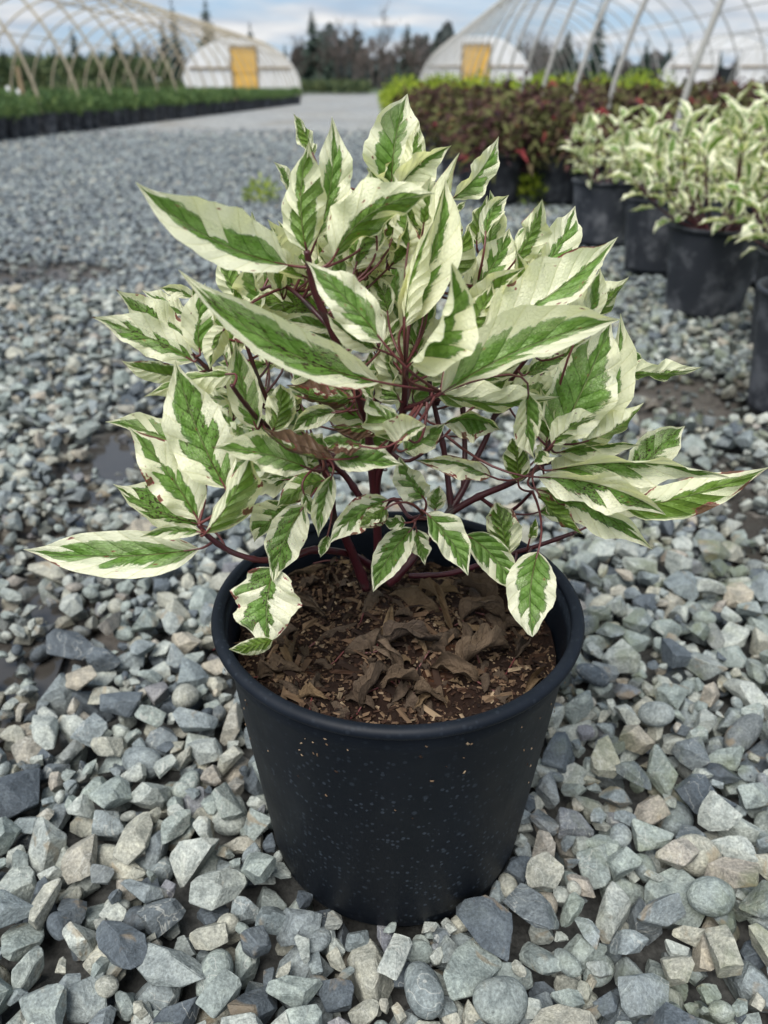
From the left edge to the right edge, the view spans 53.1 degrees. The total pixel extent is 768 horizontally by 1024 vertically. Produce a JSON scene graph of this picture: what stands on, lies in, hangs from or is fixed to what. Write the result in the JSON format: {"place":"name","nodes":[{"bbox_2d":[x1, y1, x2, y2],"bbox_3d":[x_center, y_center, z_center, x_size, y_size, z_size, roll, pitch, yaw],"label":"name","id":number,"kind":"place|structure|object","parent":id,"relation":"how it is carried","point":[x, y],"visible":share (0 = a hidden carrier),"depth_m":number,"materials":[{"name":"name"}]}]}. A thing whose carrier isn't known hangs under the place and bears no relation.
{"place":"outdoors","nodes":[
{"label":"outdoors","id":0,"kind":"place"},
{"bbox_2d":[0,88,767,1023],"bbox_3d":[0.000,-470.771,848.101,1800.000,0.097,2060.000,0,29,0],"label":"ground","id":1,"kind":"structure","parent":0,"point":[146,876],"depth_m":0.81,"materials":[{"name":"gravel"}]},
{"bbox_2d":[0,102,12,140],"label":"potted juniper","id":2,"kind":"object","parent":1,"relation":"on","point":[3,134],"visible":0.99,"depth_m":9.29,"materials":[{"name":"black plastic"}]},
{"bbox_2d":[0,96,24,138],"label":"potted juniper","id":3,"kind":"object","parent":1,"relation":"on","point":[12,127],"visible":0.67,"depth_m":9.53,"materials":[{"name":"plant"}]},
{"bbox_2d":[4,97,35,137],"bbox_3d":[-4.662,-5.048,9.821,0.419,0.480,0.487,5,29,9],"label":"potted juniper","id":4,"kind":"object","parent":1,"relation":"on","point":[24,127],"visible":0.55,"depth_m":9.79,"materials":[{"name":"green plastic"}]},
{"bbox_2d":[9,95,42,135],"bbox_3d":[-4.691,-5.219,10.114,0.424,0.495,0.432,4,29,7],"label":"potted juniper","id":5,"kind":"object","parent":1,"relation":"on","point":[34,125],"visible":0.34,"depth_m":10.09,"materials":[{"name":"plant"}]},
{"bbox_2d":[27,92,63,134],"bbox_3d":[-4.630,-5.462,10.511,0.426,0.534,0.486,19,34,30],"label":"potted juniper","id":6,"kind":"object","parent":1,"relation":"on","point":[47,123],"visible":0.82,"depth_m":10.47,"materials":[{"name":"plant"}]},
{"bbox_2d":[42,88,73,132],"bbox_3d":[-4.618,-5.659,10.840,0.457,0.559,0.510,13,32,22],"label":"potted juniper","id":7,"kind":"object","parent":1,"relation":"on","point":[62,121],"visible":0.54,"depth_m":10.82,"materials":[{"name":"plant"}]},
{"bbox_2d":[0,541,118,751],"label":"puddle","id":8,"kind":"object","parent":1,"relation":"on","point":[48,671],"visible":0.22,"depth_m":0.97,"materials":[{"name":"liquid"}]},
{"bbox_2d":[57,98,84,130],"bbox_3d":[-4.573,-5.807,11.217,0.465,0.452,0.417,-8,30,-13],"label":"potted juniper","id":9,"kind":"object","parent":1,"relation":"on","point":[75,120],"visible":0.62,"depth_m":11.18,"materials":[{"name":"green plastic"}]},
{"bbox_2d":[68,90,97,129],"bbox_3d":[-4.509,-5.998,11.465,0.479,0.543,0.506,2,29,3],"label":"potted juniper","id":10,"kind":"object","parent":1,"relation":"on","point":[86,120],"visible":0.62,"depth_m":11.44,"materials":[{"name":"plant"}]},
{"bbox_2d":[0,47,174,88],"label":"green hedge","id":11,"kind":"object","parent":1,"relation":"on","point":[44,68],"visible":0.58,"depth_m":38.95,"materials":[{"name":"plant"}]},
{"bbox_2d":[74,91,102,128],"bbox_3d":[-4.528,-6.163,11.773,0.531,0.533,0.420,24,37,36],"label":"potted juniper","id":12,"kind":"object","parent":1,"relation":"on","point":[95,120],"visible":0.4,"depth_m":11.75,"materials":[{"name":"plant"}]},
{"bbox_2d":[53,431,139,536],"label":"puddle","id":13,"kind":"object","parent":1,"relation":"on","point":[108,458],"visible":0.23,"depth_m":1.44,"materials":[{"name":"liquid"}]},
{"bbox_2d":[92,96,114,127],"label":"potted juniper","id":14,"kind":"object","parent":1,"relation":"on","point":[105,117],"visible":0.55,"depth_m":12.15,"materials":[{"name":"plant"}]},
{"bbox_2d":[28,76,188,90],"bbox_3d":[-12.010,-19.061,34.621,5.390,1.093,7.426,0,29,0],"label":"bed","id":15,"kind":"object","parent":1,"relation":"on","point":[128,83],"visible":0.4,"depth_m":32.17,"materials":[{"name":"plant"}]},
{"bbox_2d":[101,97,125,126],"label":"potted juniper","id":16,"kind":"object","parent":1,"relation":"on","point":[115,118],"visible":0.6,"depth_m":12.46,"materials":[{"name":"plant"}]},
{"bbox_2d":[102,87,131,125],"bbox_3d":[-4.405,-6.739,12.761,0.498,0.581,0.474,-12,31,-20],"label":"potted juniper","id":17,"kind":"object","parent":1,"relation":"on","point":[124,119],"visible":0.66,"depth_m":12.71,"materials":[{"name":"plant"}]},
{"bbox_2d":[114,98,138,124],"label":"potted juniper","id":18,"kind":"object","parent":1,"relation":"on","point":[131,108],"visible":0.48,"depth_m":13.04,"materials":[{"name":"black plastic"}]},
{"bbox_2d":[122,89,140,123],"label":"potted juniper","id":19,"kind":"object","parent":1,"relation":"on","point":[136,112],"visible":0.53,"depth_m":13.28,"materials":[{"name":"plant"}]},
{"bbox_2d":[133,93,154,122],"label":"potted juniper","id":20,"kind":"object","parent":1,"relation":"on","point":[145,114],"visible":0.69,"depth_m":13.69,"materials":[{"name":"plant"}]},
{"bbox_2d":[0,84,301,97],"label":"juniper bed","id":21,"kind":"object","parent":1,"relation":"on","point":[28,91],"visible":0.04,"depth_m":27.07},
{"bbox_2d":[0,0,302,112],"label":"hoop house","id":22,"kind":"structure","parent":1,"relation":"on","point":[230,60],"depth_m":30.00,"materials":[{"name":"plastic"}]},
{"bbox_2d":[231,48,256,89],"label":"door","id":23,"kind":"structure","parent":22,"relation":"in","point":[237,75],"depth_m":40.54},
{"bbox_2d":[145,86,167,120],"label":"potted juniper","id":24,"kind":"object","parent":1,"relation":"on","point":[159,112],"visible":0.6,"depth_m":14.32,"materials":[{"name":"plant"}]},
{"bbox_2d":[156,93,176,119],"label":"potted juniper","id":25,"kind":"object","parent":1,"relation":"on","point":[168,111],"visible":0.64,"depth_m":14.74,"materials":[{"name":"plant"}]},
{"bbox_2d":[166,0,188,82],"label":"conifer","id":26,"kind":"object","parent":1,"relation":"on","point":[178,67],"visible":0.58,"depth_m":120.16,"materials":[{"name":"green plant"}]},
{"bbox_2d":[170,95,187,118],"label":"potted juniper","id":27,"kind":"object","parent":1,"relation":"on","point":[180,111],"visible":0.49,"depth_m":15.38,"materials":[{"name":"black plastic"}]},
{"bbox_2d":[171,89,192,117],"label":"potted juniper","id":28,"kind":"object","parent":1,"relation":"on","point":[186,107],"visible":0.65,"depth_m":15.69,"materials":[{"name":"plant"}]},
{"bbox_2d":[186,87,207,115],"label":"potted juniper","id":29,"kind":"object","parent":1,"relation":"on","point":[199,109],"visible":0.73,"depth_m":16.62,"materials":[{"name":"plant"}]},
{"bbox_2d":[197,2,215,47],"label":"conifer","id":30,"kind":"object","parent":1,"relation":"on","point":[205,14],"visible":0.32,"depth_m":101.24,"materials":[{"name":"green plant"}]},
{"bbox_2d":[240,171,280,202],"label":"weed","id":31,"kind":"object","parent":1,"relation":"on","point":[267,193],"visible":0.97,"depth_m":4.51,"materials":[{"name":"green plant"}]},
{"bbox_2d":[286,35,306,68],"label":"bare tree","id":32,"kind":"object","parent":1,"relation":"on","point":[294,62],"visible":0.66,"depth_m":101.01,"materials":[{"name":"grey plant"}]},
{"bbox_2d":[296,9,330,80],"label":"conifer","id":33,"kind":"object","parent":1,"relation":"on","point":[311,72],"visible":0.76,"depth_m":98.41,"materials":[{"name":"green plant"}]},
{"bbox_2d":[307,40,331,80],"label":"bare tree","id":34,"kind":"object","parent":1,"relation":"on","point":[319,65],"visible":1,"depth_m":92.63,"materials":[{"name":"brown plant"}]},
{"bbox_2d":[322,38,336,79],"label":"conifer","id":35,"kind":"object","parent":1,"relation":"on","point":[329,65],"visible":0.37,"depth_m":120.78,"materials":[{"name":"green plant"}]},
{"bbox_2d":[323,15,343,80],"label":"bare tree","id":36,"kind":"object","parent":1,"relation":"on","point":[333,56],"visible":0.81,"depth_m":101.36,"materials":[{"name":"brown plant"}]},
{"bbox_2d":[300,77,373,94],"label":"bed","id":37,"kind":"object","parent":1,"relation":"on","point":[346,85],"visible":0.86,"depth_m":51.35,"materials":[{"name":"plant"}]},
{"bbox_2d":[330,34,355,76],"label":"bare tree","id":38,"kind":"object","parent":1,"relation":"on","point":[343,60],"visible":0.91,"depth_m":96.17,"materials":[{"name":"brown plant"}]},
{"bbox_2d":[339,21,374,80],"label":"bare tree","id":39,"kind":"object","parent":1,"relation":"on","point":[349,44],"visible":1,"depth_m":89.59,"materials":[{"name":"brown plant"}]},
{"bbox_2d":[0,20,738,88],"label":"distant wood","id":40,"kind":"object","parent":1,"relation":"on","point":[447,29],"visible":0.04,"depth_m":131.57,"materials":[{"name":"plant"}]},
{"bbox_2d":[359,1,399,89],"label":"bare tree","id":41,"kind":"object","parent":1,"relation":"on","point":[380,50],"visible":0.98,"depth_m":89.77,"materials":[{"name":"brown plant"}]},
{"bbox_2d":[23,94,767,926],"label":"potted dogwood","id":42,"kind":"object","parent":1,"relation":"on","point":[401,804],"visible":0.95,"depth_m":0.51,"materials":[{"name":"plant"}]},
{"bbox_2d":[253,653,301,679],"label":"dry leaf","id":43,"kind":"object","parent":42,"relation":"on","point":[272,664],"visible":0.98,"depth_m":0.58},
{"bbox_2d":[287,564,327,576],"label":"dry leaf","id":44,"kind":"object","parent":42,"relation":"on","point":[314,568],"visible":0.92,"depth_m":0.70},
{"bbox_2d":[294,591,324,617],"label":"dry leaf","id":45,"kind":"object","parent":42,"relation":"on","point":[308,602],"visible":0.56,"depth_m":0.64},
{"bbox_2d":[298,623,356,650],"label":"dry leaf","id":46,"kind":"object","parent":42,"relation":"on","point":[327,634],"visible":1,"depth_m":0.62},
{"bbox_2d":[331,627,382,663],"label":"dry leaf","id":47,"kind":"object","parent":42,"relation":"on","point":[359,643],"visible":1,"depth_m":0.59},
{"bbox_2d":[350,660,389,718],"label":"dry leaf","id":48,"kind":"object","parent":42,"relation":"on","point":[365,683],"visible":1,"depth_m":0.55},
{"bbox_2d":[358,587,384,625],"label":"dry leaf","id":49,"kind":"object","parent":42,"relation":"on","point":[371,599],"visible":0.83,"depth_m":0.65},
{"bbox_2d":[372,637,403,682],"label":"dry leaf","id":50,"kind":"object","parent":42,"relation":"on","point":[391,653],"visible":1,"depth_m":0.57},
{"bbox_2d":[368,663,419,692],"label":"dry leaf","id":51,"kind":"object","parent":42,"relation":"on","point":[396,671],"visible":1,"depth_m":0.56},
{"bbox_2d":[365,620,441,652],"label":"dry leaf","id":52,"kind":"object","parent":42,"relation":"in","point":[394,630],"visible":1,"depth_m":0.58,"materials":[{"name":"plant"}]},
{"bbox_2d":[388,587,441,611],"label":"dry leaf","id":53,"kind":"object","parent":42,"relation":"on","point":[409,596],"visible":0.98,"depth_m":0.63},
{"bbox_2d":[390,676,446,704],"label":"dry leaf","id":54,"kind":"object","parent":42,"relation":"on","point":[421,685],"visible":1,"depth_m":0.56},
{"bbox_2d":[417,577,452,628],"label":"dry leaf","id":55,"kind":"object","parent":42,"relation":"on","point":[431,585],"visible":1,"depth_m":0.62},
{"bbox_2d":[416,628,460,669],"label":"dry leaf","id":56,"kind":"object","parent":42,"relation":"on","point":[444,638],"visible":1,"depth_m":0.59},
{"bbox_2d":[425,581,461,596],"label":"dry leaf","id":57,"kind":"object","parent":42,"relation":"on","point":[445,586],"visible":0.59,"depth_m":0.66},
{"bbox_2d":[430,651,494,690],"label":"dry leaf","id":58,"kind":"object","parent":42,"relation":"on","point":[451,662],"visible":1,"depth_m":0.57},
{"bbox_2d":[442,623,510,679],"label":"dry leaf","id":59,"kind":"object","parent":42,"relation":"on","point":[483,637],"visible":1,"depth_m":0.58,"materials":[{"name":"plant"}]},
{"bbox_2d":[457,572,499,596],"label":"dry leaf","id":60,"kind":"object","parent":42,"relation":"on","point":[483,584],"visible":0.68,"depth_m":0.65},
{"bbox_2d":[453,595,504,625],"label":"dry leaf","id":61,"kind":"object","parent":42,"relation":"on","point":[491,604],"visible":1,"depth_m":0.63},
{"bbox_2d":[475,612,522,631],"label":"dry leaf","id":62,"kind":"object","parent":42,"relation":"on","point":[510,621],"visible":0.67,"depth_m":0.64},
{"bbox_2d":[505,635,530,674],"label":"dry leaf","id":63,"kind":"object","parent":42,"relation":"on","point":[520,648],"visible":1,"depth_m":0.60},
{"bbox_2d":[378,25,412,81],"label":"bare tree","id":64,"kind":"object","parent":1,"relation":"on","point":[394,60],"visible":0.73,"depth_m":107.46,"materials":[{"name":"brown plant"}]},
{"bbox_2d":[382,74,420,108],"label":"potted golden shrub","id":65,"kind":"object","parent":1,"relation":"on","point":[396,80],"visible":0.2,"depth_m":11.07,"materials":[{"name":"green plant"}]},
{"bbox_2d":[394,23,421,82],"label":"conifer","id":66,"kind":"object","parent":1,"relation":"on","point":[406,68],"visible":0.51,"depth_m":111.86,"materials":[{"name":"green plant"}]},
{"bbox_2d":[394,39,421,80],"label":"bare tree","id":67,"kind":"object","parent":1,"relation":"on","point":[398,50],"visible":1,"depth_m":96.11,"materials":[{"name":"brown plant"}]},
{"bbox_2d":[403,34,429,79],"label":"bare tree","id":68,"kind":"object","parent":1,"relation":"on","point":[424,56],"visible":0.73,"depth_m":108.03,"materials":[{"name":"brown plant"}]},
{"bbox_2d":[403,33,431,81],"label":"bare tree","id":69,"kind":"object","parent":1,"relation":"on","point":[415,59],"visible":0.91,"depth_m":100.15,"materials":[{"name":"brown plant"}]},
{"bbox_2d":[408,86,454,151],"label":"potted red shrub","id":70,"kind":"object","parent":1,"relation":"on","point":[417,102],"visible":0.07,"depth_m":7.13,"materials":[{"name":"red plant"}]},
{"bbox_2d":[412,84,472,164],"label":"potted red shrub","id":71,"kind":"object","parent":1,"relation":"on","point":[429,100],"visible":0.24,"depth_m":6.37,"materials":[{"name":"red plant"}]},
{"bbox_2d":[418,99,482,174],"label":"potted red shrub","id":72,"kind":"object","parent":1,"relation":"on","point":[436,131],"visible":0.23,"depth_m":5.75,"materials":[{"name":"red plant"}]},
{"bbox_2d":[431,91,486,146],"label":"potted red shrub","id":73,"kind":"object","parent":1,"relation":"on","point":[440,108],"visible":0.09,"depth_m":6.06,"materials":[{"name":"red plant"}]},
{"bbox_2d":[434,77,491,110],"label":"potted red shrub","id":74,"kind":"object","parent":1,"relation":"on","point":[478,87],"visible":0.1,"depth_m":7.00,"materials":[{"name":"red plant"}]},
{"bbox_2d":[435,98,522,183],"bbox_3d":[0.627,-2.448,5.101,0.575,0.523,0.661,0,29,0],"label":"potted red shrub","id":75,"kind":"object","parent":1,"relation":"on","point":[446,131],"visible":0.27,"depth_m":5.06,"materials":[{"name":"red plant"}]},
{"bbox_2d":[451,87,527,145],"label":"potted red shrub","id":76,"kind":"object","parent":1,"relation":"on","point":[490,99],"visible":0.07,"depth_m":5.33,"materials":[{"name":"red plant"}]},
{"bbox_2d":[448,98,556,202],"bbox_3d":[0.688,-2.065,4.400,0.674,0.534,0.677,4,29,6],"label":"potted red shrub","id":77,"kind":"object","parent":1,"relation":"on","point":[505,180],"visible":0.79,"depth_m":4.32,"materials":[{"name":"red plant"}]},
{"bbox_2d":[457,98,563,193],"bbox_3d":[0.788,-2.261,4.753,0.728,0.533,0.733,25,38,38],"label":"potted red shrub","id":78,"kind":"object","parent":1,"relation":"on","point":[506,109],"visible":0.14,"depth_m":4.69,"materials":[{"name":"red plant"}]},
{"bbox_2d":[478,70,567,186],"bbox_3d":[0.927,-2.523,5.071,0.737,0.683,0.706,3,29,6],"label":"potted red shrub","id":79,"kind":"object","parent":1,"relation":"on","point":[526,93],"visible":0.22,"depth_m":4.93,"materials":[{"name":"red plant"}]},
{"bbox_2d":[517,172,548,205],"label":"weed","id":80,"kind":"object","parent":1,"relation":"on","point":[530,181],"visible":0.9,"depth_m":4.42,"materials":[{"name":"green plant"}]},
{"bbox_2d":[509,85,606,191],"bbox_3d":[1.083,-2.289,4.735,0.603,0.600,0.612,-8,30,-14],"label":"potted red shrub","id":81,"kind":"object","parent":1,"relation":"on","point":[583,106],"visible":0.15,"depth_m":4.57,"materials":[{"name":"red plant"}]},
{"bbox_2d":[500,87,618,203],"bbox_3d":[1.013,-2.080,4.368,0.660,0.591,0.665,-7,30,-13],"label":"potted red shrub","id":82,"kind":"object","parent":1,"relation":"on","point":[560,187],"visible":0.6,"depth_m":4.32,"materials":[{"name":"red plant"}]},
{"bbox_2d":[552,29,578,79],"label":"conifer","id":83,"kind":"object","parent":1,"relation":"on","point":[569,67],"visible":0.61,"depth_m":129.12,"materials":[{"name":"green plant"}]},
{"bbox_2d":[560,70,616,100],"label":"potted red shrub","id":84,"kind":"object","parent":1,"relation":"on","point":[588,86],"visible":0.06,"depth_m":6.65,"materials":[{"name":"red plant"}]},
{"bbox_2d":[420,0,767,191],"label":"hoop house","id":85,"kind":"structure","parent":1,"relation":"on","point":[464,55],"depth_m":19.47,"materials":[{"name":"plastic"}]},
{"bbox_2d":[462,46,488,82],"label":"door","id":86,"kind":"structure","parent":85,"relation":"in","point":[484,60],"depth_m":40.37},
{"bbox_2d":[584,0,607,82],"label":"conifer","id":87,"kind":"object","parent":1,"relation":"on","point":[597,51],"visible":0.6,"depth_m":102.98,"materials":[{"name":"green plant"}]},
{"bbox_2d":[552,115,649,178],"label":"variegated shrub","id":88,"kind":"object","parent":1,"relation":"on","point":[601,167],"visible":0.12,"depth_m":4.36,"materials":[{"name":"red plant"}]},
{"bbox_2d":[560,86,658,170],"bbox_3d":[1.396,-2.284,4.731,0.696,0.596,0.675,8,30,14],"label":"potted red shrub","id":89,"kind":"object","parent":1,"relation":"on","point":[596,103],"visible":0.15,"depth_m":4.57,"materials":[{"name":"red plant"}]},
{"bbox_2d":[558,105,664,245],"bbox_3d":[0.981,-1.416,3.240,0.494,0.527,0.478,0,29,0],"label":"potted dogwood","id":90,"kind":"object","parent":1,"relation":"on","point":[599,205],"visible":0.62,"depth_m":3.21,"materials":[{"name":"plant"}]},
{"bbox_2d":[582,82,644,115],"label":"potted red shrub","id":91,"kind":"object","parent":1,"relation":"on","point":[620,96],"visible":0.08,"depth_m":5.28,"materials":[{"name":"red plant"}]},
{"bbox_2d":[579,77,651,114],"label":"potted red shrub","id":92,"kind":"object","parent":1,"relation":"on","point":[583,86],"visible":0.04,"depth_m":5.69,"materials":[{"name":"red plant"}]},
{"bbox_2d":[630,40,653,83],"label":"conifer","id":93,"kind":"object","parent":1,"relation":"on","point":[645,55],"visible":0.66,"depth_m":112.13,"materials":[{"name":"green plant"}]},
{"bbox_2d":[607,85,710,191],"bbox_3d":[1.553,-2.117,4.424,0.650,0.601,0.687,-10,30,-17],"label":"potted dogwood","id":94,"kind":"object","parent":1,"relation":"on","point":[672,109],"visible":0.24,"depth_m":4.31,"materials":[{"name":"green plant"}]},
{"bbox_2d":[603,99,742,273],"bbox_3d":[1.028,-1.159,2.743,0.483,0.560,0.524,0,29,0],"label":"potted dogwood","id":95,"kind":"object","parent":1,"relation":"on","point":[646,249],"visible":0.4,"depth_m":2.72,"materials":[{"name":"plant"}]},
{"bbox_2d":[605,97,767,319],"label":"potted dogwood","id":96,"kind":"object","parent":1,"relation":"on","point":[710,273],"visible":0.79,"depth_m":2.17,"materials":[{"name":"plant"}]},
{"bbox_2d":[655,70,728,100],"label":"potted red shrub","id":97,"kind":"object","parent":1,"relation":"on","point":[704,85],"visible":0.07,"depth_m":5.65,"materials":[{"name":"red plant"}]},
{"bbox_2d":[659,82,750,191],"bbox_3d":[1.923,-2.275,4.695,0.723,0.614,0.663,11,31,19],"label":"potted red shrub","id":98,"kind":"object","parent":1,"relation":"on","point":[709,97],"visible":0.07,"depth_m":4.59,"materials":[{"name":"red plant"}]},
{"bbox_2d":[673,90,767,284],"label":"potted dogwood","id":99,"kind":"object","parent":1,"relation":"on","point":[755,152],"visible":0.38,"depth_m":2.53,"materials":[{"name":"plant"}]},
{"bbox_2d":[684,481,767,562],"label":"puddle","id":100,"kind":"object","parent":1,"relation":"on","point":[752,526],"visible":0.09,"depth_m":1.25,"materials":[{"name":"liquid"}]},
{"bbox_2d":[688,82,767,216],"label":"potted dogwood","id":101,"kind":"object","parent":1,"relation":"on","point":[727,112],"visible":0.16,"depth_m":3.04,"materials":[{"name":"plant"}]},
{"bbox_2d":[698,157,767,343],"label":"potted dogwood","id":102,"kind":"object","parent":1,"relation":"on","point":[741,200],"visible":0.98,"depth_m":1.89,"materials":[{"name":"plant"}]},
{"bbox_2d":[706,80,767,130],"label":"shrub","id":103,"kind":"object","parent":1,"relation":"on","point":[749,86],"visible":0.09,"depth_m":4.58,"materials":[{"name":"green plant"}]},
{"bbox_2d":[747,277,767,413],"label":"potted dogwood","id":104,"kind":"object","parent":1,"relation":"on","point":[757,399],"visible":0.99,"depth_m":1.57,"materials":[{"name":"black plastic"}]},
{"bbox_2d":[0,0,767,72],"label":"sky","id":105,"kind":"structure","parent":0,"point":[271,22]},
{"bbox_2d":[654,102,751,195],"bbox_3d":[1.810,-2.044,4.367,0.637,0.529,0.642,23,37,35],"label":"potted dogwood","id":106,"kind":"object","parent":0,"point":[711,120],"visible":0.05,"depth_m":4.29,"materials":[{"name":"green plant"}]},
{"bbox_2d":[660,28,767,88],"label":"hoop house","id":107,"kind":"structure","parent":0,"point":[751,63],"depth_m":40.38,"materials":[{"name":"plastic"}]},
{"bbox_2d":[715,68,736,83],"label":"doorway","id":108,"kind":"structure","parent":107,"relation":"in","point":[725,72],"depth_m":40.81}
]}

